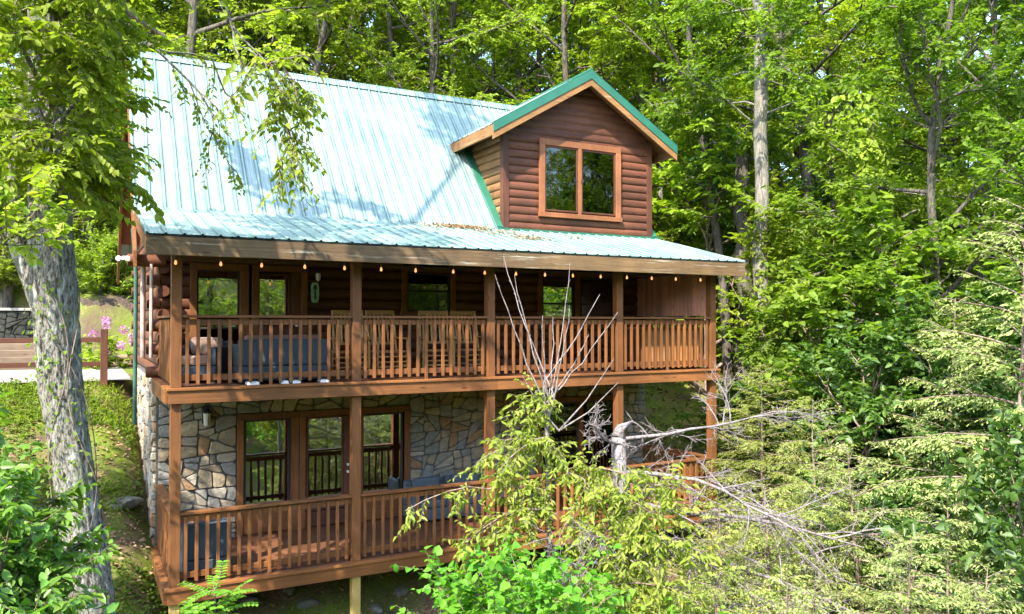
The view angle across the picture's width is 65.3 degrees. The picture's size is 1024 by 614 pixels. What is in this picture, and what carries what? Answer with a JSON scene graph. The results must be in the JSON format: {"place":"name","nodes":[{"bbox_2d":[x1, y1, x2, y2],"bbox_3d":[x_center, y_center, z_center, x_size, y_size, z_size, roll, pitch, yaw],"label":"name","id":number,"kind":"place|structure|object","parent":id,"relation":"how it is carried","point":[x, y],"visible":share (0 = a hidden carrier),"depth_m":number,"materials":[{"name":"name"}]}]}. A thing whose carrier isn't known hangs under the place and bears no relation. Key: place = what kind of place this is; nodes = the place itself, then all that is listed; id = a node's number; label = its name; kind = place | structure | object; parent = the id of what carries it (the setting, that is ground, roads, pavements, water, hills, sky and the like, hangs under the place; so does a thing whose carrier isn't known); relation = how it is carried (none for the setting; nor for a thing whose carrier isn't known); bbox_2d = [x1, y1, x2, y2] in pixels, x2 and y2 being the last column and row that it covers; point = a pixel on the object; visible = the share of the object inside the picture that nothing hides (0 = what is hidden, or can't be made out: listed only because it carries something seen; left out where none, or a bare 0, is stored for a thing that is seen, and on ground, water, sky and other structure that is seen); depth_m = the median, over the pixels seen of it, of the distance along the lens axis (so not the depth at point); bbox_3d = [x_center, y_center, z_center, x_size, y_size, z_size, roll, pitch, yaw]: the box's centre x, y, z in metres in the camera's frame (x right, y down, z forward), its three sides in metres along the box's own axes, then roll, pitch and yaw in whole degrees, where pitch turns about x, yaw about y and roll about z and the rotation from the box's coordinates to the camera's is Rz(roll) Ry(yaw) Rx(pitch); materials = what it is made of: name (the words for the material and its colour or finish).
{"place":"outdoors","nodes":[
{"label":"outdoors","id":0,"kind":"place"},
{"bbox_2d":[0,367,130,382],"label":"path","id":1,"kind":"structure","parent":0,"point":[117,373],"depth_m":18.47,"materials":[{"name":"concrete"}]},
{"bbox_2d":[0,84,985,613],"bbox_3d":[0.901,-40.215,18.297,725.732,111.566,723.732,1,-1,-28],"label":"ground","id":2,"kind":"structure","parent":0,"point":[376,588],"depth_m":14.27,"materials":[{"name":"plant"}]},
{"bbox_2d":[0,231,26,291],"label":"round bush","id":3,"kind":"object","parent":2,"relation":"on","point":[6,270],"visible":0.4,"depth_m":23.01,"materials":[{"name":"green plant"}]},
{"bbox_2d":[0,308,32,337],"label":"retaining wall","id":4,"kind":"structure","parent":2,"relation":"on","point":[13,322],"depth_m":22.75,"materials":[{"name":"stone"}]},
{"bbox_2d":[0,343,35,369],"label":"timber steps","id":5,"kind":"structure","parent":2,"relation":"on","point":[16,353],"depth_m":21.18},
{"bbox_2d":[0,388,97,571],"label":"dogwood shrub","id":6,"kind":"object","parent":2,"relation":"on","point":[42,513],"visible":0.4,"depth_m":4.66,"materials":[{"name":"green plant"}]},
{"bbox_2d":[0,329,107,388],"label":"rail fence","id":7,"kind":"object","parent":2,"relation":"on","point":[102,339],"visible":0.79,"depth_m":16.45,"materials":[{"name":"brown wood"}]},
{"bbox_2d":[0,521,118,613],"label":"dogwood shrub","id":8,"kind":"object","parent":2,"relation":"on","point":[43,581],"visible":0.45,"depth_m":4.19,"materials":[{"name":"green plant"}]},
{"bbox_2d":[0,441,119,613],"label":"dogwood shrub","id":9,"kind":"object","parent":2,"relation":"on","point":[61,566],"visible":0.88,"depth_m":4.18,"materials":[{"name":"green plant"}]},
{"bbox_2d":[0,47,124,307],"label":"forest tree","id":10,"kind":"object","parent":2,"relation":"on","point":[7,297],"visible":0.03,"depth_m":23.35,"materials":[{"name":"green plant"}]},
{"bbox_2d":[0,376,137,441],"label":"grass","id":11,"kind":"structure","parent":2,"relation":"on","point":[93,383],"depth_m":15.79,"materials":[{"name":"green plant"}]},
{"bbox_2d":[0,381,160,613],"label":"leaf litter","id":12,"kind":"object","parent":2,"relation":"on","point":[119,541],"visible":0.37,"depth_m":13.92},
{"bbox_2d":[0,377,166,613],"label":"ground cover","id":13,"kind":"object","parent":2,"relation":"on","point":[150,593],"visible":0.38,"depth_m":13.77,"materials":[{"name":"green plant"}]},
{"bbox_2d":[78,287,133,315],"bbox_3d":[-11.914,0.509,23.207,3.475,2.341,2.558,2,-2,-54],"label":"mulch bed","id":14,"kind":"object","parent":2,"relation":"on","point":[124,301],"visible":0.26,"depth_m":22.74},
{"bbox_2d":[74,220,133,300],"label":"round bush","id":15,"kind":"object","parent":14,"relation":"on","point":[98,275],"visible":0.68,"depth_m":22.83,"materials":[{"name":"green plant"}]},
{"bbox_2d":[81,316,132,368],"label":"hydrangea","id":16,"kind":"object","parent":2,"relation":"on","point":[91,355],"visible":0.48,"depth_m":20.79,"materials":[{"name":"green plant"}]},
{"bbox_2d":[79,0,222,138],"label":"forest tree","id":17,"kind":"object","parent":2,"relation":"on","point":[174,16],"visible":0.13,"depth_m":26.69,"materials":[{"name":"green plant"}]},
{"bbox_2d":[0,0,333,613],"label":"tree","id":18,"kind":"object","parent":2,"relation":"on","point":[59,66],"visible":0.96,"depth_m":7.79,"materials":[{"name":"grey plant"}]},
{"bbox_2d":[0,159,95,267],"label":"maple branch","id":19,"kind":"object","parent":18,"relation":"attached to","point":[57,218],"visible":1,"depth_m":5.29,"materials":[{"name":"green plant"}]},
{"bbox_2d":[22,279,109,597],"bbox_3d":[-4.537,1.775,8.289,0.978,4.112,0.667,1,-1,-28],"label":"ivy","id":20,"kind":"object","parent":18,"relation":"attached to","point":[51,431],"visible":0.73,"depth_m":8.09,"materials":[{"name":"green plant"}]},
{"bbox_2d":[0,0,365,143],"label":"forest tree","id":21,"kind":"object","parent":2,"relation":"on","point":[272,9],"visible":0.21,"depth_m":23.80,"materials":[{"name":"green plant"}]},
{"bbox_2d":[121,0,311,137],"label":"forest tree","id":22,"kind":"object","parent":2,"relation":"on","point":[254,45],"visible":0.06,"depth_m":28.44,"materials":[{"name":"green plant"}]},
{"bbox_2d":[177,560,257,613],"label":"locust sprout","id":23,"kind":"object","parent":2,"relation":"on","point":[235,596],"visible":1,"depth_m":7.75,"materials":[{"name":"green plant"}]},
{"bbox_2d":[173,0,429,86],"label":"forest tree","id":24,"kind":"object","parent":2,"relation":"on","point":[324,37],"visible":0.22,"depth_m":25.93,"materials":[{"name":"green plant"}]},
{"bbox_2d":[240,0,459,87],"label":"forest tree","id":25,"kind":"object","parent":2,"relation":"on","point":[300,33],"visible":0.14,"depth_m":30.04,"materials":[{"name":"green plant"}]},
{"bbox_2d":[274,0,509,91],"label":"forest tree","id":26,"kind":"object","parent":2,"relation":"on","point":[347,70],"visible":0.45,"depth_m":28.36,"materials":[{"name":"green plant"}]},
{"bbox_2d":[117,52,745,613],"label":"log cabin","id":27,"kind":"object","parent":2,"relation":"on","point":[299,484],"visible":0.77,"depth_m":14.68,"materials":[{"name":"brown wood"}]},
{"bbox_2d":[180,518,230,579],"bbox_3d":[-4.553,3.471,11.802,0.660,0.840,0.770,1,-1,-28],"label":"wicker sofa","id":28,"kind":"object","parent":27,"relation":"on","point":[202,545],"visible":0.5,"depth_m":11.46,"materials":[{"name":"blue fabric"}]},
{"bbox_2d":[182,337,233,382],"bbox_3d":[-4.774,0.810,12.317,0.720,0.680,0.720,0,-1,3],"label":"wicker chair","id":29,"kind":"object","parent":27,"relation":"on","point":[203,356],"visible":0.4,"depth_m":12.15,"materials":[{"name":"blue fabric"}]},
{"bbox_2d":[190,263,248,340],"bbox_3d":[-4.986,0.002,13.615,0.990,1.470,0.150,1,-1,-28],"label":"window","id":30,"kind":"structure","parent":27,"relation":"in","point":[237,286],"depth_m":13.73,"materials":[{"name":"brown wood"}]},
{"bbox_2d":[236,411,298,536],"bbox_3d":[-4.262,2.889,13.943,1.050,2.090,0.107,1,-1,-28],"label":"patio window","id":31,"kind":"structure","parent":27,"relation":"in","point":[293,437],"depth_m":13.94,"materials":[{"name":"brown wood"}]},
{"bbox_2d":[232,335,326,383],"bbox_3d":[-3.593,0.791,12.372,1.360,0.720,0.770,1,-1,-28],"label":"wicker sofa","id":32,"kind":"object","parent":27,"relation":"on","point":[255,358],"visible":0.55,"depth_m":12.03,"materials":[{"name":"blue fabric"}]},
{"bbox_2d":[251,265,307,334],"bbox_3d":[-4.095,0.231,14.078,0.961,1.910,0.156,1,-1,-26],"label":"door","id":33,"kind":"structure","parent":27,"relation":"in","point":[298,276],"depth_m":14.12,"materials":[{"name":"brown wood"}]},
{"bbox_2d":[299,408,349,528],"bbox_3d":[-3.331,2.899,14.440,1.040,2.090,0.165,1,-1,-28],"label":"door","id":34,"kind":"structure","parent":27,"relation":"in","point":[304,479],"depth_m":14.43,"materials":[{"name":"brown wood"}]},
{"bbox_2d":[330,310,371,376],"bbox_3d":[-2.752,0.607,13.590,0.615,1.121,0.946,0,-1,-21],"label":"rocking chair","id":35,"kind":"object","parent":27,"relation":"on","point":[340,312],"visible":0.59,"depth_m":13.73,"materials":[{"name":"brown wood"}]},
{"bbox_2d":[361,310,407,375],"bbox_3d":[-2.173,0.612,13.845,0.615,1.121,0.946,1,-1,-32],"label":"rocking chair","id":36,"kind":"object","parent":27,"relation":"on","point":[381,313],"visible":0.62,"depth_m":13.96,"materials":[{"name":"brown wood"}]},
{"bbox_2d":[361,405,409,521],"bbox_3d":[-2.409,2.909,14.941,1.040,2.090,0.107,1,-1,-28],"label":"patio window","id":37,"kind":"structure","parent":27,"relation":"in","point":[365,411],"depth_m":15.00,"materials":[{"name":"brown wood"}]},
{"bbox_2d":[403,476,448,523],"bbox_3d":[-1.573,3.572,14.893,0.740,0.760,0.640,1,-1,-28],"label":"wicker chair","id":38,"kind":"object","parent":27,"relation":"on","point":[424,481],"visible":0.52,"depth_m":14.77,"materials":[{"name":"blue fabric"}]},
{"bbox_2d":[400,266,456,315],"bbox_3d":[-1.607,-0.292,15.413,1.160,0.970,0.103,1,-1,-28],"label":"window","id":39,"kind":"structure","parent":27,"relation":"in","point":[435,290],"depth_m":15.41,"materials":[{"name":"brown wood"}]},
{"bbox_2d":[418,311,456,373],"bbox_3d":[-1.365,0.622,14.336,0.615,1.121,0.946,0,-1,-16],"label":"rocking chair","id":40,"kind":"object","parent":27,"relation":"on","point":[422,342],"visible":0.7,"depth_m":14.51,"materials":[{"name":"brown wood"}]},
{"bbox_2d":[174,255,701,281],"bbox_3d":[-0.483,-0.594,12.984,9.268,0.135,0.040,1,-1,-28],"label":"string light","id":41,"kind":"object","parent":27,"relation":"hanging from","point":[304,266],"visible":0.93,"depth_m":12.45,"materials":[{"name":"black plastic"}]},
{"bbox_2d":[443,471,481,518],"bbox_3d":[-0.842,3.570,15.287,0.780,0.780,0.640,1,-1,-28],"label":"wicker chair","id":42,"kind":"object","parent":27,"relation":"on","point":[463,478],"visible":0.38,"depth_m":15.22,"materials":[{"name":"blue fabric"}]},
{"bbox_2d":[536,395,612,496],"bbox_3d":[1.421,2.950,17.002,2.100,2.090,0.107,1,-1,-28],"label":"patio window","id":43,"kind":"structure","parent":27,"relation":"in","point":[573,433],"depth_m":16.98,"materials":[{"name":"brown wood"}]},
{"bbox_2d":[537,271,612,328],"bbox_3d":[1.440,-0.135,17.050,2.120,1.220,0.103,1,-1,-28],"label":"window","id":44,"kind":"structure","parent":27,"relation":"in","point":[582,294],"depth_m":16.98,"materials":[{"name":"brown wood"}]},
{"bbox_2d":[538,138,621,221],"bbox_3d":[1.478,-2.694,17.105,2.110,1.640,0.093,1,-1,-28],"label":"window","id":45,"kind":"structure","parent":27,"relation":"in","point":[575,177],"depth_m":17.06,"materials":[{"name":"clear glass"}]},
{"bbox_2d":[376,0,521,100],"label":"forest tree","id":46,"kind":"object","parent":2,"relation":"on","point":[444,86],"visible":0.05,"depth_m":31.86,"materials":[{"name":"green plant"}]},
{"bbox_2d":[347,0,551,104],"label":"forest tree","id":47,"kind":"object","parent":2,"relation":"on","point":[489,24],"visible":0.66,"depth_m":24.22,"materials":[{"name":"green plant"}]},
{"bbox_2d":[343,0,561,104],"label":"forest tree","id":48,"kind":"object","parent":2,"relation":"on","point":[454,14],"visible":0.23,"depth_m":28.14,"materials":[{"name":"green plant"}]},
{"bbox_2d":[390,533,572,613],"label":"broad leaf vine","id":49,"kind":"object","parent":2,"relation":"on","point":[440,601],"visible":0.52,"depth_m":7.03,"materials":[{"name":"plant"}]},
{"bbox_2d":[378,0,598,99],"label":"forest tree","id":50,"kind":"object","parent":2,"relation":"on","point":[575,27],"visible":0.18,"depth_m":30.80,"materials":[{"name":"green plant"}]},
{"bbox_2d":[390,551,614,613],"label":"broad leaf vine","id":51,"kind":"object","parent":2,"relation":"on","point":[491,575],"visible":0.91,"depth_m":6.56,"materials":[{"name":"plant"}]},
{"bbox_2d":[476,0,585,93],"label":"thin tree","id":52,"kind":"object","parent":2,"relation":"on","point":[539,56],"visible":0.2,"depth_m":31.09,"materials":[{"name":"green plant"}]},
{"bbox_2d":[447,535,634,613],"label":"broad leaf vine","id":53,"kind":"object","parent":2,"relation":"on","point":[546,587],"visible":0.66,"depth_m":6.76,"materials":[{"name":"plant"}]},
{"bbox_2d":[393,256,736,613],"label":"sapling","id":54,"kind":"object","parent":2,"relation":"on","point":[632,536],"visible":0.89,"depth_m":8.10,"materials":[{"name":"plant"}]},
{"bbox_2d":[435,0,723,236],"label":"forest tree","id":55,"kind":"object","parent":2,"relation":"on","point":[616,56],"visible":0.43,"depth_m":25.59,"materials":[{"name":"green plant"}]},
{"bbox_2d":[558,0,749,319],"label":"forest tree","id":56,"kind":"object","parent":2,"relation":"on","point":[638,96],"visible":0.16,"depth_m":26.30,"materials":[{"name":"green plant"}]},
{"bbox_2d":[595,0,741,319],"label":"slender tree","id":57,"kind":"object","parent":2,"relation":"on","point":[623,13],"visible":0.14,"depth_m":26.73,"materials":[{"name":"green plant"}]},
{"bbox_2d":[591,0,752,163],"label":"forest tree","id":58,"kind":"object","parent":2,"relation":"on","point":[680,54],"visible":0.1,"depth_m":27.37,"materials":[{"name":"green plant"}]},
{"bbox_2d":[562,0,794,389],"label":"forest tree","id":59,"kind":"object","parent":2,"relation":"on","point":[726,343],"visible":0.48,"depth_m":23.07,"materials":[{"name":"green plant"}]},
{"bbox_2d":[652,196,734,362],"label":"understory bush","id":60,"kind":"object","parent":2,"relation":"on","point":[684,239],"visible":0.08,"depth_m":27.51,"materials":[{"name":"green plant"}]},
{"bbox_2d":[671,568,753,613],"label":"hemlock tree","id":61,"kind":"object","parent":2,"relation":"on","point":[709,590],"visible":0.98,"depth_m":7.13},
{"bbox_2d":[655,500,788,613],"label":"hemlock tree","id":62,"kind":"object","parent":2,"relation":"on","point":[722,538],"visible":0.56,"depth_m":8.50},
{"bbox_2d":[522,360,946,613],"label":"dead tree","id":63,"kind":"object","parent":2,"relation":"on","point":[618,438],"visible":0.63,"depth_m":8.86,"materials":[{"name":"grey wood"}]},
{"bbox_2d":[652,109,824,395],"bbox_3d":[5.714,-1.281,24.616,8.378,10.455,7.540,0,-1,-1],"label":"understory bush","id":64,"kind":"object","parent":2,"relation":"on","point":[682,213],"visible":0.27,"depth_m":23.81,"materials":[{"name":"green plant"}]},
{"bbox_2d":[670,381,824,532],"bbox_3d":[4.753,3.463,18.227,4.004,3.493,3.090,0,-1,-22],"label":"leafy bush","id":65,"kind":"object","parent":2,"relation":"on","point":[720,402],"visible":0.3,"depth_m":18.33,"materials":[{"name":"green plant"}]},
{"bbox_2d":[659,363,838,612],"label":"hemlock tree","id":66,"kind":"object","parent":2,"relation":"on","point":[761,442],"visible":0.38,"depth_m":15.13,"materials":[{"name":"plant"}]},
{"bbox_2d":[639,0,873,451],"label":"tall tree","id":67,"kind":"object","parent":2,"relation":"on","point":[763,63],"visible":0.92,"depth_m":20.47,"materials":[{"name":"green plant"}]},
{"bbox_2d":[659,76,855,387],"bbox_3d":[6.812,-1.392,23.585,4.957,10.083,5.314,0,-1,-16],"label":"dark tree","id":68,"kind":"object","parent":2,"relation":"on","point":[741,171],"visible":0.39,"depth_m":23.03,"materials":[{"name":"green plant"}]},
{"bbox_2d":[593,0,924,452],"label":"forest tree","id":69,"kind":"object","parent":2,"relation":"on","point":[835,11],"visible":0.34,"depth_m":23.09,"materials":[{"name":"green plant"}]},
{"bbox_2d":[694,481,852,613],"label":"hemlock tree","id":70,"kind":"object","parent":2,"relation":"on","point":[768,554],"visible":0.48,"depth_m":9.60,"materials":[{"name":"plant"}]},
{"bbox_2d":[744,566,822,613],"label":"hemlock tree","id":71,"kind":"object","parent":2,"relation":"on","point":[794,592],"visible":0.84,"depth_m":7.60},
{"bbox_2d":[703,280,904,524],"bbox_3d":[7.086,2.476,18.438,4.673,6.281,5.193,0,-1,1],"label":"leafy bush","id":72,"kind":"object","parent":2,"relation":"on","point":[825,300],"visible":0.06,"depth_m":18.42,"materials":[{"name":"green plant"}]},
{"bbox_2d":[773,580,850,613],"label":"hemlock tree","id":73,"kind":"object","parent":2,"relation":"on","point":[813,595],"visible":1,"depth_m":7.10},
{"bbox_2d":[737,396,898,613],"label":"hemlock tree","id":74,"kind":"object","parent":2,"relation":"on","point":[811,445],"visible":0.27,"depth_m":12.39,"materials":[{"name":"plant"}]},
{"bbox_2d":[740,460,895,613],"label":"hemlock tree","id":75,"kind":"object","parent":2,"relation":"on","point":[821,513],"visible":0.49,"depth_m":10.12,"materials":[{"name":"plant"}]},
{"bbox_2d":[694,355,943,584],"bbox_3d":[6.349,3.563,16.536,5.098,5.060,5.665,0,-1,1],"label":"leafy bush","id":76,"kind":"object","parent":2,"relation":"on","point":[787,436],"visible":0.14,"depth_m":16.38,"materials":[{"name":"green plant"}]},
{"bbox_2d":[716,169,927,477],"bbox_3d":[8.283,0.780,21.225,6.476,8.767,7.066,-1,-1,25],"label":"understory bush","id":77,"kind":"object","parent":2,"relation":"on","point":[778,250],"visible":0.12,"depth_m":21.28,"materials":[{"name":"green plant"}]},
{"bbox_2d":[691,0,971,298],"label":"forest tree","id":78,"kind":"object","parent":2,"relation":"on","point":[845,62],"visible":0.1,"depth_m":24.34,"materials":[{"name":"green plant"}]},
{"bbox_2d":[724,201,959,507],"bbox_3d":[8.130,1.770,19.035,6.711,8.374,6.040,0,-1,-10],"label":"understory bush","id":79,"kind":"object","parent":2,"relation":"on","point":[817,262],"visible":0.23,"depth_m":17.98,"materials":[{"name":"green plant"}]},
{"bbox_2d":[671,182,1022,550],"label":"understory bush","id":80,"kind":"object","parent":2,"relation":"on","point":[867,215],"visible":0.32,"depth_m":16.48,"materials":[{"name":"green plant"}]},
{"bbox_2d":[764,442,952,613],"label":"hemlock tree","id":81,"kind":"object","parent":2,"relation":"on","point":[840,511],"visible":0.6,"depth_m":9.98,"materials":[{"name":"plant"}]},
{"bbox_2d":[718,78,1010,512],"bbox_3d":[7.981,0.233,19.056,5.358,10.495,5.327,1,-1,-28],"label":"tree","id":82,"kind":"object","parent":2,"relation":"on","point":[944,201],"visible":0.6,"depth_m":18.42,"materials":[{"name":"green plant"}]},
{"bbox_2d":[810,91,901,254],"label":"creeper","id":83,"kind":"object","parent":82,"relation":"attached to","point":[872,144],"visible":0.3,"depth_m":18.63,"materials":[{"name":"green plant"}]},
{"bbox_2d":[741,303,1011,613],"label":"leafy bush","id":84,"kind":"object","parent":2,"relation":"on","point":[886,395],"visible":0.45,"depth_m":14.31,"materials":[{"name":"green plant"}]},
{"bbox_2d":[733,0,1023,516],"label":"forest tree","id":85,"kind":"object","parent":2,"relation":"on","point":[950,22],"visible":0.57,"depth_m":16.33,"materials":[{"name":"green plant"}]},
{"bbox_2d":[803,0,979,230],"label":"forest tree","id":86,"kind":"object","parent":2,"relation":"on","point":[828,5],"visible":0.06,"depth_m":32.08,"materials":[{"name":"green plant"}]},
{"bbox_2d":[789,478,1020,613],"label":"leafy bush","id":87,"kind":"object","parent":2,"relation":"on","point":[889,504],"visible":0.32,"depth_m":10.52,"materials":[{"name":"green plant"}]},
{"bbox_2d":[790,146,1023,438],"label":"understory bush","id":88,"kind":"object","parent":2,"relation":"on","point":[895,164],"visible":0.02,"depth_m":22.92,"materials":[{"name":"green plant"}]},
{"bbox_2d":[798,278,1017,607],"bbox_3d":[8.374,3.448,15.614,5.408,8.145,7.008,0,-1,-3],"label":"leafy bush","id":89,"kind":"object","parent":2,"relation":"on","point":[874,318],"visible":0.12,"depth_m":15.87,"materials":[{"name":"green plant"}]},
{"bbox_2d":[837,527,986,613],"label":"hemlock tree","id":90,"kind":"object","parent":2,"relation":"on","point":[908,546],"visible":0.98,"depth_m":7.88,"materials":[{"name":"plant"}]},
{"bbox_2d":[807,263,1023,613],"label":"leafy bush","id":91,"kind":"object","parent":2,"relation":"on","point":[996,301],"visible":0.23,"depth_m":13.84,"materials":[{"name":"green plant"}]},
{"bbox_2d":[811,295,1023,613],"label":"hemlock tree","id":92,"kind":"object","parent":2,"relation":"on","point":[946,415],"visible":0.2,"depth_m":13.07,"materials":[{"name":"plant"}]},
{"bbox_2d":[818,0,1023,314],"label":"forest tree","id":93,"kind":"object","parent":2,"relation":"on","point":[950,147],"visible":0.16,"depth_m":23.43,"materials":[{"name":"green plant"}]},
{"bbox_2d":[835,0,1023,285],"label":"forest tree","id":94,"kind":"object","parent":2,"relation":"on","point":[922,91],"visible":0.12,"depth_m":25.06,"materials":[{"name":"green plant"}]},
{"bbox_2d":[841,0,1023,379],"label":"forest tree","id":95,"kind":"object","parent":2,"relation":"on","point":[965,77],"visible":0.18,"depth_m":20.11,"materials":[{"name":"green plant"}]},
{"bbox_2d":[868,482,1000,613],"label":"hemlock tree","id":96,"kind":"object","parent":2,"relation":"on","point":[959,542],"visible":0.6,"depth_m":8.67,"materials":[{"name":"plant"}]},
{"bbox_2d":[861,327,1023,573],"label":"leafy bush","id":97,"kind":"object","parent":2,"relation":"on","point":[937,365],"visible":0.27,"depth_m":12.93,"materials":[{"name":"green plant"}]},
{"bbox_2d":[863,194,1023,613],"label":"hemlock tree","id":98,"kind":"object","parent":2,"relation":"on","point":[970,437],"visible":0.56,"depth_m":11.53,"materials":[{"name":"plant"}]},
{"bbox_2d":[868,105,1023,488],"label":"forest tree","id":99,"kind":"object","parent":2,"relation":"on","point":[1011,133],"visible":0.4,"depth_m":13.85,"materials":[{"name":"green plant"}]},
{"bbox_2d":[879,364,1023,613],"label":"leafy bush","id":100,"kind":"object","parent":2,"relation":"on","point":[1008,555],"visible":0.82,"depth_m":8.49,"materials":[{"name":"green plant"}]},
{"bbox_2d":[930,0,1023,299],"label":"forest tree","id":101,"kind":"object","parent":2,"relation":"on","point":[1011,4],"visible":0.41,"depth_m":19.38,"materials":[{"name":"green plant"}]},
{"bbox_2d":[934,563,1023,613],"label":"hemlock tree","id":102,"kind":"object","parent":2,"relation":"on","point":[984,609],"visible":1,"depth_m":7.34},
{"bbox_2d":[623,327,699,369],"bbox_3d":[2.918,0.811,15.889,1.480,0.820,0.820,1,-1,-28],"label":"hot tub","id":103,"kind":"object","parent":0,"point":[658,343],"visible":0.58,"depth_m":15.54,"materials":[{"name":"brown wood"}]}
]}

